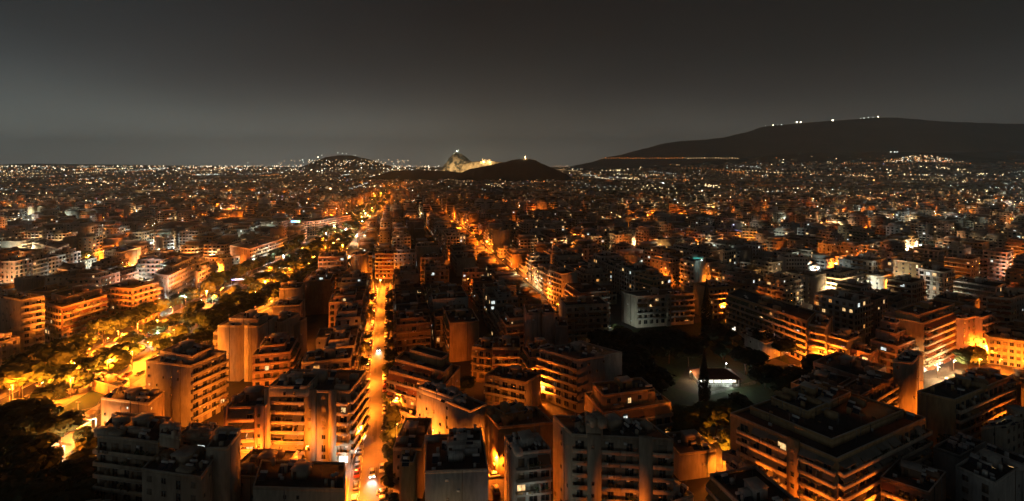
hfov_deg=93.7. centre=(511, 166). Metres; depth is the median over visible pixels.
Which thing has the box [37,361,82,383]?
street tree
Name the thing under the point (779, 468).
window
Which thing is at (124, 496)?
window
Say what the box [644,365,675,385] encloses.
tree
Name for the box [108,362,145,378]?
dusty lot
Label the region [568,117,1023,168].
mountain
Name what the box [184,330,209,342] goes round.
street tree
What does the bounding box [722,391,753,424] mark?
tree
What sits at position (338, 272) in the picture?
apartment block
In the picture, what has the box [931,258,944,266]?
apartment block
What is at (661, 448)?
window
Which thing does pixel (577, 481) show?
window
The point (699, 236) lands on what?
window set
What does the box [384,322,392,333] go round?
street tree
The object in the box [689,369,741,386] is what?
pavilion
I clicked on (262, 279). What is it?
street tree
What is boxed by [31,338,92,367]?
tree
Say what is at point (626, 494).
window
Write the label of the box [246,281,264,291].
street tree
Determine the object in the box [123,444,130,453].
window
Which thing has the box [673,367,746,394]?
sandy path
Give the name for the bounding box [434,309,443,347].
window set
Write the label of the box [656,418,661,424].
window
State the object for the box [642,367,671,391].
street tree
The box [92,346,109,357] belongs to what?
street tree
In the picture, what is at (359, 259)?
apartment block
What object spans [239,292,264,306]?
street tree
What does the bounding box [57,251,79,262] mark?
window set
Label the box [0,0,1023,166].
sky
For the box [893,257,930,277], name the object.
apartment block
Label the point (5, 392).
pavement
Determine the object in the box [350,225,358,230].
street tree
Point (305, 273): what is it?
street tree
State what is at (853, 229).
window set
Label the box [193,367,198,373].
window
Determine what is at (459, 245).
apartment block
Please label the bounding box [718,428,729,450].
tree
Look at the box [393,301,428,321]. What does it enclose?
apartment block
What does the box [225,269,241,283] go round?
street tree
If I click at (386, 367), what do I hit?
street tree
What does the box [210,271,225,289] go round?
street tree
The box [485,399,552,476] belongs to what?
apartment block
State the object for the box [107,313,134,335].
street tree
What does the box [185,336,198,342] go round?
street tree
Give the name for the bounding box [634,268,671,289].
apartment block
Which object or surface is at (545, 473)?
window
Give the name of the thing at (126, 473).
window
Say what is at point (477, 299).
apartment block
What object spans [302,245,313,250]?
street tree
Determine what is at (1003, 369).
road
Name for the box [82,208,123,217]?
apartment block
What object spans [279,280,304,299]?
apartment block
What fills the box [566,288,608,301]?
window set
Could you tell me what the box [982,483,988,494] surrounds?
window
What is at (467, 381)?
tree
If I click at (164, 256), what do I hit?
window set
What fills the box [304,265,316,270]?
street tree
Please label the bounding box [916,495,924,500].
window
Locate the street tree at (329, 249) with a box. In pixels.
[325,247,335,251]
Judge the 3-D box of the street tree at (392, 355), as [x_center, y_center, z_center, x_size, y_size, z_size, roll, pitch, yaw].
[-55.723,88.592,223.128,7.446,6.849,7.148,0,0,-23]
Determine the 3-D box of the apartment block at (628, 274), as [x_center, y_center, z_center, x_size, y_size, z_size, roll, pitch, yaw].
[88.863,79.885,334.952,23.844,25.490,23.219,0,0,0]
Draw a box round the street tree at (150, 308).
[137,302,159,322]
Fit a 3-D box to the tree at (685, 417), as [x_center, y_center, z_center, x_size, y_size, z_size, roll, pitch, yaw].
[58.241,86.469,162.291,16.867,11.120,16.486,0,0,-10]
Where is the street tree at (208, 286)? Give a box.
[200,280,216,297]
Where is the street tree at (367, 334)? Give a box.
[364,331,371,338]
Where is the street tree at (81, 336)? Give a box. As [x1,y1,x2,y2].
[51,334,88,342]
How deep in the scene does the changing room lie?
195.81 m
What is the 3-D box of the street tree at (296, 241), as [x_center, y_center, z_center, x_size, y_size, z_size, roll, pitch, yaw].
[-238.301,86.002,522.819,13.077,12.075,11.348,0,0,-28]
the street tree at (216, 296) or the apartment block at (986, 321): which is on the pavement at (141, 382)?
the street tree at (216, 296)
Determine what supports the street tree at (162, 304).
on the pavement at (141, 382)
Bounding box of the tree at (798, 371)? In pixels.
[784,365,812,379]
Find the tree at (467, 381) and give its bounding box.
[460,375,475,392]
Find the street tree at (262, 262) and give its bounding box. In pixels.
[258,258,267,266]
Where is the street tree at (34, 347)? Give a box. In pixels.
[25,340,69,361]
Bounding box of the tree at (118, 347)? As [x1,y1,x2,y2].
[101,344,130,357]
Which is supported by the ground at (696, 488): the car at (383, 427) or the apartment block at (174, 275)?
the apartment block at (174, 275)
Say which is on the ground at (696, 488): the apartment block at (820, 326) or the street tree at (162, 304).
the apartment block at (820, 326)
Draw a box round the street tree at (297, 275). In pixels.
[290,273,304,281]
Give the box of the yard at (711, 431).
[707,426,729,464]
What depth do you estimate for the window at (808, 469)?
123.55 m
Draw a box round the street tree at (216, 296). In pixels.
[205,292,227,303]
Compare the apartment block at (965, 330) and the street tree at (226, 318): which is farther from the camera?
the street tree at (226, 318)
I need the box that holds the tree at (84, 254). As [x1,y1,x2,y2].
[81,250,94,257]
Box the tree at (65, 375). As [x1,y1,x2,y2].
[46,369,79,386]
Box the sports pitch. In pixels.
[58,391,104,419]
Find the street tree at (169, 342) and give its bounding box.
[150,334,186,353]
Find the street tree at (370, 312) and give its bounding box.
[366,309,373,316]
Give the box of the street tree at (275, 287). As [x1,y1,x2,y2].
[261,283,280,302]
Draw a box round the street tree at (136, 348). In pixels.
[121,341,146,363]
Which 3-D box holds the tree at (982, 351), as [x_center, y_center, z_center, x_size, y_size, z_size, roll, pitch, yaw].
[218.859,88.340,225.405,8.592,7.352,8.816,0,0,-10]
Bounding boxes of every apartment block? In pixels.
[0,227,28,238]
[0,236,13,246]
[0,249,19,258]
[0,256,33,282]
[0,284,44,352]
[0,332,19,366]
[1,246,41,256]
[3,194,24,201]
[14,273,44,291]
[17,253,48,275]
[24,283,67,299]
[28,205,45,213]
[32,238,70,253]
[39,253,66,274]
[45,269,84,284]
[45,284,108,342]
[45,296,51,301]
[50,247,81,262]
[54,262,85,273]
[66,267,119,288]
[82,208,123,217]
[86,498,111,500]
[90,266,116,268]
[92,255,130,266]
[93,406,180,500]
[99,225,130,237]
[101,278,159,326]
[101,384,163,425]
[104,245,140,265]
[112,266,138,281]
[124,229,154,250]
[136,251,174,278]
[140,251,202,257]
[142,444,212,500]
[146,339,228,426]
[154,255,194,298]
[155,221,201,245]
[156,234,174,249]
[159,287,163,298]
[178,225,211,249]
[180,416,218,446]
[190,255,211,269]
[193,232,223,242]
[195,265,211,295]
[202,253,239,271]
[206,425,240,500]
[213,328,217,349]
[218,309,276,381]
[221,217,250,225]
[224,385,267,458]
[230,236,282,271]
[241,448,297,500]
[252,330,300,386]
[253,453,344,500]
[264,366,369,463]
[273,296,304,316]
[275,307,299,335]
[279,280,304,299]
[293,215,350,235]
[294,315,306,357]
[301,344,356,369]
[303,269,335,314]
[316,324,361,369]
[318,250,347,268]
[320,266,349,290]
[324,200,338,207]
[324,327,359,369]
[329,286,366,338]
[335,301,364,341]
[336,284,366,310]
[338,271,369,309]
[351,250,367,272]
[352,251,372,276]
[354,269,369,298]
[366,273,371,293]
[375,249,393,278]
[386,345,459,407]
[390,216,408,231]
[390,398,416,424]
[391,230,410,249]
[392,264,418,287]
[393,244,415,272]
[393,279,421,302]
[393,289,417,309]
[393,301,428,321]
[393,307,430,354]
[393,412,431,497]
[394,389,416,409]
[399,449,416,500]
[416,241,439,274]
[416,381,486,445]
[420,252,444,284]
[422,281,449,301]
[424,281,450,305]
[424,424,488,500]
[425,261,448,283]
[428,290,467,337]
[433,302,467,347]
[435,284,464,292]
[441,227,458,252]
[442,307,478,362]
[443,229,465,259]
[449,243,474,265]
[450,245,474,270]
[452,252,475,275]
[462,267,485,295]
[469,275,493,302]
[471,337,494,382]
[472,288,482,313]
[483,280,515,323]
[484,285,517,330]
[484,364,540,405]
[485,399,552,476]
[488,304,523,335]
[492,335,520,369]
[496,308,523,350]
[504,423,551,500]
[516,287,540,306]
[520,336,553,371]
[522,304,558,316]
[524,304,555,345]
[526,251,550,282]
[537,339,621,412]
[539,265,556,296]
[542,246,561,263]
[547,267,576,305]
[552,250,580,266]
[553,403,673,500]
[555,315,567,344]
[557,257,589,267]
[559,292,608,342]
[564,281,609,321]
[566,262,587,269]
[574,262,608,281]
[576,244,600,261]
[585,375,672,432]
[592,250,621,265]
[601,256,633,283]
[612,261,630,294]
[620,262,658,290]
[621,287,694,327]
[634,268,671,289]
[644,245,682,265]
[648,236,674,247]
[651,253,679,288]
[666,429,715,480]
[668,242,696,255]
[671,235,693,244]
[671,476,693,500]
[679,254,705,288]
[680,281,695,292]
[692,243,722,259]
[693,279,733,318]
[698,231,723,244]
[705,463,800,500]
[706,239,734,247]
[706,257,722,279]
[711,260,741,280]
[716,229,740,236]
[718,246,736,263]
[720,267,764,289]
[722,449,766,474]
[723,235,749,244]
[726,287,815,360]
[730,380,932,500]
[738,327,784,358]
[741,225,756,240]
[743,240,767,258]
[747,281,770,294]
[757,257,782,277]
[763,271,802,305]
[765,279,800,305]
[770,472,786,490]
[772,248,800,259]
[777,235,805,246]
[777,253,808,270]
[782,267,825,304]
[786,245,817,260]
[791,369,850,388]
[808,312,832,354]
[812,351,885,380]
[813,288,872,336]
[815,228,843,244]
[818,238,842,253]
[820,265,866,288]
[826,327,864,354]
[836,278,873,292]
[837,370,898,406]
[848,226,875,241]
[850,340,877,362]
[851,255,882,281]
[853,290,887,333]
[855,251,886,269]
[866,268,892,289]
[867,246,902,254]
[870,301,918,373]
[871,288,909,308]
[874,249,900,266]
[881,455,945,500]
[882,299,961,371]
[886,274,926,303]
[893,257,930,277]
[893,347,923,413]
[913,244,947,263]
[917,369,1015,457]
[918,264,956,299]
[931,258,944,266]
[933,429,985,500]
[934,292,979,307]
[942,242,970,255]
[944,253,979,278]
[953,276,1005,309]
[953,306,979,358]
[955,304,999,347]
[955,440,1023,500]
[960,238,988,250]
[965,367,1021,415]
[966,246,982,256]
[967,254,988,279]
[980,404,1023,454]
[983,247,1015,278]
[984,325,1023,367]
[986,287,1023,325]
[1003,319,1023,328]
[1004,226,1023,238]
[1004,236,1023,257]
[1005,265,1023,282]
[1008,368,1023,405]
[1013,252,1023,265]
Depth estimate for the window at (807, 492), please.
123.55 m
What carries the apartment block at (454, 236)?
on the ground at (696, 488)
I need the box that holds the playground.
[36,430,75,453]
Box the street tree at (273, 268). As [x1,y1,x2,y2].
[264,265,279,275]
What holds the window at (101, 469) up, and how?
in the apartment block at (128, 447)
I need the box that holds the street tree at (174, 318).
[165,312,184,326]
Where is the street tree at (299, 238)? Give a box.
[294,235,303,247]
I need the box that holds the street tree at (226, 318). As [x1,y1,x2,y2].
[220,316,229,321]
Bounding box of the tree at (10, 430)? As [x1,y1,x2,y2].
[0,416,36,455]
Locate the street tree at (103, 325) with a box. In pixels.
[85,317,119,343]
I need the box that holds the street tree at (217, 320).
[201,316,223,326]
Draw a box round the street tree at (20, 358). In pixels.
[1,351,38,365]
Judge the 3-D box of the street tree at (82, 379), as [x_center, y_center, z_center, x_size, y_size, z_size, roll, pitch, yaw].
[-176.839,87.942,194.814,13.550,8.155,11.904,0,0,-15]
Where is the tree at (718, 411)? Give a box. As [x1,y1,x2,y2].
[692,399,741,435]
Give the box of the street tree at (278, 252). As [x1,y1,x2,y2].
[273,247,282,255]
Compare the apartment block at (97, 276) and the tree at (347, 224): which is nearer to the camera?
the apartment block at (97, 276)
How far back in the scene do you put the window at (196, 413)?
170.82 m
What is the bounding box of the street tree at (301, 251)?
[295,249,309,254]
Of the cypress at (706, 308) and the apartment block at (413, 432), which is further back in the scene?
the cypress at (706, 308)
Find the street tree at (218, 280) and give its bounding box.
[203,276,224,292]
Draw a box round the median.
[50,188,395,409]
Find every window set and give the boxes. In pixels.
[1,260,31,282]
[32,258,46,275]
[47,278,67,284]
[49,256,64,274]
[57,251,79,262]
[69,272,118,287]
[93,258,128,266]
[100,227,128,236]
[126,232,152,241]
[138,256,164,278]
[180,228,211,244]
[193,235,221,241]
[255,341,296,385]
[303,354,352,369]
[319,253,346,268]
[330,293,363,326]
[338,309,362,325]
[369,257,372,276]
[393,251,413,272]
[394,236,409,248]
[394,287,420,301]
[397,320,429,354]
[425,268,447,282]
[432,301,460,337]
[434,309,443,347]
[445,233,464,259]
[471,281,482,302]
[486,295,516,330]
[490,310,497,335]
[499,316,522,350]
[525,347,539,371]
[527,256,549,282]
[541,273,546,296]
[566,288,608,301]
[578,248,598,258]
[578,269,607,281]
[594,255,606,265]
[613,266,621,294]
[622,268,636,290]
[636,275,669,289]
[645,249,674,265]
[653,259,679,287]
[674,246,692,255]
[694,247,716,257]
[699,236,722,243]
[712,266,732,280]
[722,273,762,289]
[723,251,735,263]
[747,245,765,257]
[758,262,781,276]
[767,278,800,303]
[767,287,798,304]
[783,273,809,302]
[815,296,869,336]
[816,232,840,244]
[819,243,840,252]
[849,229,873,241]
[852,261,880,280]
[871,299,886,332]
[888,282,923,302]
[889,298,909,306]
[895,262,927,275]
[914,250,945,263]
[920,271,954,299]
[946,247,964,254]
[946,259,979,278]
[954,284,1005,309]
[984,252,1013,278]
[1004,230,1023,237]
[1005,243,1023,256]
[1007,272,1023,282]
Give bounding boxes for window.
[99,441,106,450]
[99,467,106,474]
[99,479,106,486]
[100,455,105,462]
[100,491,105,498]
[111,443,118,451]
[111,481,118,488]
[112,456,117,463]
[112,468,117,476]
[112,493,117,500]
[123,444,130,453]
[123,482,130,490]
[123,495,130,500]
[124,458,129,465]
[124,470,129,477]
[135,446,142,454]
[135,459,142,466]
[135,484,141,491]
[135,496,141,500]
[136,472,141,479]
[147,476,151,481]
[147,488,151,494]
[148,447,155,455]
[161,478,165,483]
[161,490,165,496]
[176,480,180,489]
[176,493,180,500]
[191,482,195,488]
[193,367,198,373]
[193,401,198,408]
[193,410,198,416]
[202,371,207,378]
[202,397,207,403]
[274,424,280,430]
[285,425,291,430]
[297,405,303,410]
[321,405,325,412]
[321,415,325,421]
[321,445,325,451]
[339,456,347,462]
[340,416,346,422]
[340,446,346,451]
[341,396,345,402]
[486,394,491,400]
[502,382,507,387]
[517,484,525,491]
[517,497,525,500]
[518,458,523,467]
[518,472,523,479]
[519,385,524,390]
[529,457,537,466]
[529,471,537,478]
[529,495,537,500]
[530,483,535,489]
[541,470,548,476]
[541,494,548,500]
[542,482,547,488]
[575,441,583,448]
[575,478,583,484]
[576,453,582,460]
[576,465,582,472]
[576,490,582,497]
[606,455,614,462]
[606,467,614,474]
[607,442,613,450]
[607,479,613,486]
[607,492,613,498]
[625,468,633,475]
[625,480,633,487]
[625,493,633,500]
[626,443,632,451]
[626,456,632,463]
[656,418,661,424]
[658,445,666,452]
[658,458,666,465]
[658,482,666,489]
[658,495,666,500]
[659,470,665,477]
[664,417,669,422]
[740,423,747,431]
[740,445,747,454]
[753,442,758,449]
[766,446,771,455]
[778,440,785,450]
[778,466,785,473]
[804,479,813,486]
[804,488,813,497]
[805,464,811,473]
[822,484,831,495]
[824,464,830,470]
[838,489,843,496]
[899,489,909,499]
[910,429,914,438]
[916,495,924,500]
[962,474,967,481]
[962,486,967,493]
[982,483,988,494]
[982,495,988,500]
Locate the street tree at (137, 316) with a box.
[121,309,147,329]
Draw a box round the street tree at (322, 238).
[315,236,324,240]
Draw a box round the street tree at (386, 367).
[381,359,394,374]
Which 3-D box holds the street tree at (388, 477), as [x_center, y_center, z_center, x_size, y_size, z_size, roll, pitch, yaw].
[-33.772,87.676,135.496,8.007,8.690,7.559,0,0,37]
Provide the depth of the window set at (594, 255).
379.99 m
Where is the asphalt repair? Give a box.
[370,286,384,444]
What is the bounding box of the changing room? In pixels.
[92,372,129,393]
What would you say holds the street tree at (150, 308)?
on the pavement at (141, 382)
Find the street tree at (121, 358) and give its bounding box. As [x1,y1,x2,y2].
[95,349,132,373]
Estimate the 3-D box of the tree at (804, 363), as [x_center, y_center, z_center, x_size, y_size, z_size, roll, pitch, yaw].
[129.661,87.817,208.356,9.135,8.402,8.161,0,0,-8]
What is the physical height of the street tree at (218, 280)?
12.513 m
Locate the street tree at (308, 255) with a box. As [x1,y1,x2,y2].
[300,252,315,264]
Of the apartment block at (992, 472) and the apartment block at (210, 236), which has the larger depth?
the apartment block at (210, 236)
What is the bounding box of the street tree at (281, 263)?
[273,260,291,267]
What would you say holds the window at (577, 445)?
in the apartment block at (599, 456)
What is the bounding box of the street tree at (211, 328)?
[192,322,217,343]
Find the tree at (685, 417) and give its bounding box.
[665,403,713,431]
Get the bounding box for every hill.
[0,164,275,166]
[291,155,397,168]
[369,170,461,180]
[441,151,471,171]
[448,158,572,181]
[460,161,501,171]
[872,153,1023,160]
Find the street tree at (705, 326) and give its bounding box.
[701,324,733,349]
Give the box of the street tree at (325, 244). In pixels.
[316,242,327,251]
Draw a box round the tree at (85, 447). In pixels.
[64,433,96,460]
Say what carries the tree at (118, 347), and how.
on the ground at (696, 488)
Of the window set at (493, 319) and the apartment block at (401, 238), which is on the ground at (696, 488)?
the apartment block at (401, 238)
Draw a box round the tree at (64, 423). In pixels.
[36,409,85,445]
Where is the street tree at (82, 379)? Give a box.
[71,371,96,392]
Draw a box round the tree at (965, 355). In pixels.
[951,347,988,368]
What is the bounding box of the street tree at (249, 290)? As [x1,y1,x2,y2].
[241,289,254,292]
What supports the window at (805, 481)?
in the apartment block at (815, 440)
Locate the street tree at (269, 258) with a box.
[255,256,271,268]
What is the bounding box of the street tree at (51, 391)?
[24,381,70,400]
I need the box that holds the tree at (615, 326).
[611,323,624,329]
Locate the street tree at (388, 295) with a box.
[385,289,391,301]
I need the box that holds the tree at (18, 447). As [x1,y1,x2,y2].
[0,432,60,471]
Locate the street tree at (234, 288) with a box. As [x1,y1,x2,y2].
[225,285,241,293]
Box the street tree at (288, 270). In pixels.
[280,266,294,274]
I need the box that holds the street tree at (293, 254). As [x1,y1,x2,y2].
[286,253,300,259]
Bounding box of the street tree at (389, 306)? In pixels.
[384,302,392,310]
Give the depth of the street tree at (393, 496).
125.61 m
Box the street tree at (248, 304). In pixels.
[237,299,255,309]
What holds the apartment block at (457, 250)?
on the ground at (696, 488)
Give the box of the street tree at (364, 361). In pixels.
[360,356,368,368]
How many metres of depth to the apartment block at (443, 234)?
500.00 m
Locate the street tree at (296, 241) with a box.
[287,240,299,250]
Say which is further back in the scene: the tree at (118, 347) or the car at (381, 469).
the tree at (118, 347)
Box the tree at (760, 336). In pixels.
[748,328,773,340]
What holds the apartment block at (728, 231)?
on the ground at (696, 488)
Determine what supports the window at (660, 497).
in the apartment block at (599, 456)
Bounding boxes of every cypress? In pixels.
[698,348,711,402]
[700,279,712,332]
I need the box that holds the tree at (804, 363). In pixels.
[801,358,812,369]
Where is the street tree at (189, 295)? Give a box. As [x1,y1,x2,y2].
[170,290,195,307]
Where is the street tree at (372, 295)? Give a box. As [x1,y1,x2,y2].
[370,293,374,301]
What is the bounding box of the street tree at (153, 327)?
[139,320,167,334]
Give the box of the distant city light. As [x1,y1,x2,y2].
[0,116,1023,208]
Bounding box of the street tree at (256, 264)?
[246,259,258,273]
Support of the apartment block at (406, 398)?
on the ground at (696, 488)
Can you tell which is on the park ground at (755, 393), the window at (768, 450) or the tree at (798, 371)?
the tree at (798, 371)
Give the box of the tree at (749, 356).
[729,345,770,374]
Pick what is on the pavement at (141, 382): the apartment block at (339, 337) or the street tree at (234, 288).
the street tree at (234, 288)
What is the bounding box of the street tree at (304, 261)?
[299,258,308,265]
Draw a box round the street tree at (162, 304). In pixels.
[153,299,171,317]
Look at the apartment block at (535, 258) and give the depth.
379.04 m
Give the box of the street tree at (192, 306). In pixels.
[183,300,204,311]
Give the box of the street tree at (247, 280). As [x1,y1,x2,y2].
[241,276,254,284]
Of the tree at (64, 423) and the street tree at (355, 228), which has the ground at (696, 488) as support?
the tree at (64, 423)
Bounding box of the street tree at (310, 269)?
[298,267,313,273]
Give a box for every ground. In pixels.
[0,152,1023,500]
[563,320,789,429]
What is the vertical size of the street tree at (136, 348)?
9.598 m
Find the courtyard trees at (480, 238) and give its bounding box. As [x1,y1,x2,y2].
[87,186,934,285]
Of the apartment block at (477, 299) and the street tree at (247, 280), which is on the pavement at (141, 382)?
the street tree at (247, 280)
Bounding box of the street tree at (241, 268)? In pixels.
[230,264,246,281]
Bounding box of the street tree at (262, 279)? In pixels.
[256,277,270,283]
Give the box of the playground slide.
[53,437,71,445]
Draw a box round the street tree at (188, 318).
[180,311,197,332]
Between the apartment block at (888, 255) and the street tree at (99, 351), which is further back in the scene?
the apartment block at (888, 255)
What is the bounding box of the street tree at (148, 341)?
[145,332,170,345]
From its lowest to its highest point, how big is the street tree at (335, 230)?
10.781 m
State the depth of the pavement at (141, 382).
250.30 m
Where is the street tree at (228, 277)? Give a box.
[224,274,232,286]
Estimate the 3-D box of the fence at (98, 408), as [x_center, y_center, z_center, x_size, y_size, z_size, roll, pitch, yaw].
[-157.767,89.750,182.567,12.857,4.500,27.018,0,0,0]
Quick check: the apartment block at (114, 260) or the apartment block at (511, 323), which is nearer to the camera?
the apartment block at (511, 323)
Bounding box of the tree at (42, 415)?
[9,403,63,434]
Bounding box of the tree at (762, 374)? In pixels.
[747,364,784,388]
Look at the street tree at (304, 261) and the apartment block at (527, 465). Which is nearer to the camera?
the apartment block at (527, 465)
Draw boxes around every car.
[122,371,132,376]
[134,371,144,375]
[351,493,357,500]
[352,479,358,490]
[353,467,360,477]
[355,456,360,465]
[356,445,362,453]
[369,467,375,477]
[376,487,391,496]
[379,462,384,472]
[379,488,385,499]
[381,423,385,430]
[382,407,386,414]
[488,470,502,478]
[492,484,500,494]
[712,436,719,442]
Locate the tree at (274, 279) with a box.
[270,274,288,282]
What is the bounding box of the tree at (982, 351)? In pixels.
[967,346,987,358]
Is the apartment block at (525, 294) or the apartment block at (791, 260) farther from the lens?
the apartment block at (791, 260)
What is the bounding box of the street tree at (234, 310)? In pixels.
[222,304,245,316]
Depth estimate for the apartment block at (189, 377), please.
172.40 m
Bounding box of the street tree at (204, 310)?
[192,306,217,312]
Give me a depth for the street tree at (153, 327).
253.12 m
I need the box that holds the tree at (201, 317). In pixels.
[195,309,231,324]
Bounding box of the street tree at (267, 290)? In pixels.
[258,285,274,306]
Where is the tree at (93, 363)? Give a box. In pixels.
[78,354,105,373]
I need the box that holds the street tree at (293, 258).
[283,255,297,261]
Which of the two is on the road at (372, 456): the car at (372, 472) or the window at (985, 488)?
the car at (372, 472)
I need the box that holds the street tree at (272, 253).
[267,250,275,263]
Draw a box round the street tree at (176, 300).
[165,296,185,311]
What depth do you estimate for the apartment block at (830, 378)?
173.58 m
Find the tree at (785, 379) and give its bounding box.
[767,371,796,390]
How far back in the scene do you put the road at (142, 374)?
667.39 m
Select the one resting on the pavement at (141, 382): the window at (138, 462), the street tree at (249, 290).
the street tree at (249, 290)
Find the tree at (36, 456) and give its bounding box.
[0,450,46,474]
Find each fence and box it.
[84,383,108,419]
[711,381,753,394]
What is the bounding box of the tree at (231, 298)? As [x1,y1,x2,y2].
[217,290,250,306]
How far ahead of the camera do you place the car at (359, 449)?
153.58 m
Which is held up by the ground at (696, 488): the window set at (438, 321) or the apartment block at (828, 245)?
the apartment block at (828, 245)
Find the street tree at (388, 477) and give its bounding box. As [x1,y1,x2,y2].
[380,460,395,487]
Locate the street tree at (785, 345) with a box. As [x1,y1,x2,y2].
[769,338,796,358]
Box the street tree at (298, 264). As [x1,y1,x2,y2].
[287,260,302,272]
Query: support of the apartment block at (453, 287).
on the ground at (696, 488)
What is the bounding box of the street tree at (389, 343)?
[386,337,392,347]
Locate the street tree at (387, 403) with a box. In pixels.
[384,396,391,408]
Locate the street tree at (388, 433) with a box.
[379,421,402,442]
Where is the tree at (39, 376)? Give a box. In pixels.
[25,361,56,384]
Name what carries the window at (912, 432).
in the apartment block at (815, 440)
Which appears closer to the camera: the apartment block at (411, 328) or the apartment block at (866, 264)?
the apartment block at (411, 328)
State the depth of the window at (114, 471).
120.71 m
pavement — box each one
[0,199,389,466]
[0,200,370,398]
[345,459,352,500]
[361,283,374,369]
[390,282,392,492]
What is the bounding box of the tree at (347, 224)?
[342,221,358,228]
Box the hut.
[76,418,91,429]
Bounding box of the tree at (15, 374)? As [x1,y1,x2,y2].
[0,360,38,396]
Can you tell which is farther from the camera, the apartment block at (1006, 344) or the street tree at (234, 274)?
the street tree at (234, 274)
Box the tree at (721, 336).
[700,323,744,359]
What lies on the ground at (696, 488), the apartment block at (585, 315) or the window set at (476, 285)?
the apartment block at (585, 315)
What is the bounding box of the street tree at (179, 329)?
[168,324,189,336]
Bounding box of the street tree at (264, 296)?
[254,292,267,310]
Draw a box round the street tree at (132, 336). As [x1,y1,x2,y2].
[114,331,145,343]
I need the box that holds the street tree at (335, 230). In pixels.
[330,228,340,233]
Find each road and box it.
[0,192,386,405]
[4,198,389,449]
[348,283,389,500]
[450,218,545,299]
[699,333,786,368]
[786,364,1016,386]
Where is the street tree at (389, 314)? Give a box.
[386,311,392,321]
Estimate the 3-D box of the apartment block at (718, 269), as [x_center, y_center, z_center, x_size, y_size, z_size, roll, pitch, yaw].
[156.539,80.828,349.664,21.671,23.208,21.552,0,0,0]
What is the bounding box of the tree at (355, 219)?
[351,217,365,222]
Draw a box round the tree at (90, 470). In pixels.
[55,456,96,490]
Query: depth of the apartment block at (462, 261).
403.63 m
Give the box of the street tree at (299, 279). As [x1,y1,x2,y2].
[289,277,302,281]
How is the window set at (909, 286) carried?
in the apartment block at (912, 288)
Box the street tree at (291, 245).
[286,242,294,253]
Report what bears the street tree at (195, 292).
on the pavement at (141, 382)
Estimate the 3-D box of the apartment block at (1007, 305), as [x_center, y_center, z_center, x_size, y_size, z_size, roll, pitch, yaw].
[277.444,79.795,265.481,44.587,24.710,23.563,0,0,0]
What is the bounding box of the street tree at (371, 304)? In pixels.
[367,302,374,308]
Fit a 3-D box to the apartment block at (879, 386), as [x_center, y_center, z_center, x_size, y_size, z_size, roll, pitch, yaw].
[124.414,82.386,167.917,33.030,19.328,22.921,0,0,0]
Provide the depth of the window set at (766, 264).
372.00 m
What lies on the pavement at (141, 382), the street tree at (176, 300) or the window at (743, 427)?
the street tree at (176, 300)
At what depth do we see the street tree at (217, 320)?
252.90 m
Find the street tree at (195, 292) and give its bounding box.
[183,287,200,301]
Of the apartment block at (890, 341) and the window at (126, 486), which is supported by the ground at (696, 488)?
the apartment block at (890, 341)
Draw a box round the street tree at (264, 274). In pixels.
[254,271,270,280]
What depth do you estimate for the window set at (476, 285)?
319.28 m
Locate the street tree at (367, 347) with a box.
[361,341,369,350]
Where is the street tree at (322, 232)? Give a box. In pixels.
[316,229,328,235]
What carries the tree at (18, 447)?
on the ground at (696, 488)
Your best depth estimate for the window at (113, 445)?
120.68 m
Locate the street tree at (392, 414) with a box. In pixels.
[383,405,401,425]
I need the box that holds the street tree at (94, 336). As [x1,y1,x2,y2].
[70,331,102,343]
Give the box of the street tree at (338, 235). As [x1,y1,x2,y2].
[329,233,341,237]
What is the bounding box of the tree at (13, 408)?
[0,395,54,421]
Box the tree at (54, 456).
[39,446,64,476]
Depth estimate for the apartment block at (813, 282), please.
324.22 m
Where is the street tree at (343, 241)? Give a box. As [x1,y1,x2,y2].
[336,239,347,246]
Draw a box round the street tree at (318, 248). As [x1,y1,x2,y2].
[312,245,323,251]
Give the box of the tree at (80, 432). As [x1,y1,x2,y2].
[72,426,93,440]
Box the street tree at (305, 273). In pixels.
[296,271,309,276]
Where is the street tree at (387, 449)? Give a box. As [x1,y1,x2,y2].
[381,439,395,460]
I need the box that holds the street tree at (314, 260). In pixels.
[308,258,317,263]
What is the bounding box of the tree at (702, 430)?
[694,424,713,443]
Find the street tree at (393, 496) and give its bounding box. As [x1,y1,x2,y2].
[388,492,398,500]
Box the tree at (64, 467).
[32,455,92,479]
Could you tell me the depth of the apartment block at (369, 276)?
344.08 m
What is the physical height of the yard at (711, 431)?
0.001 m
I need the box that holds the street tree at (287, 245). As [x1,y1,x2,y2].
[282,243,289,255]
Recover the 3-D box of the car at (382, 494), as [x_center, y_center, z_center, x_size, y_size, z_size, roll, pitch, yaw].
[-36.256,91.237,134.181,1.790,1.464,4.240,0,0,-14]
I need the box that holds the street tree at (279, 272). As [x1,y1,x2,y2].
[274,271,287,276]
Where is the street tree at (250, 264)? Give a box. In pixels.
[242,260,255,275]
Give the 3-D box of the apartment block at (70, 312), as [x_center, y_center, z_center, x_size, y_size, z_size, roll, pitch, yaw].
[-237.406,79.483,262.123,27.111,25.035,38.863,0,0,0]
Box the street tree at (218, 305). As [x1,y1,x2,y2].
[213,300,224,309]
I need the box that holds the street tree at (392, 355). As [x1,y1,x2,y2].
[384,348,398,361]
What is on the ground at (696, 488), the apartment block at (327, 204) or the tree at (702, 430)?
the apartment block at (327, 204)
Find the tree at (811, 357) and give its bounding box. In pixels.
[805,353,827,366]
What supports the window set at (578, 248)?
in the apartment block at (586, 252)
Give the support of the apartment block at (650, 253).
on the ground at (696, 488)
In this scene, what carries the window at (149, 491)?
in the apartment block at (184, 472)
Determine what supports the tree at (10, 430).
on the ground at (696, 488)

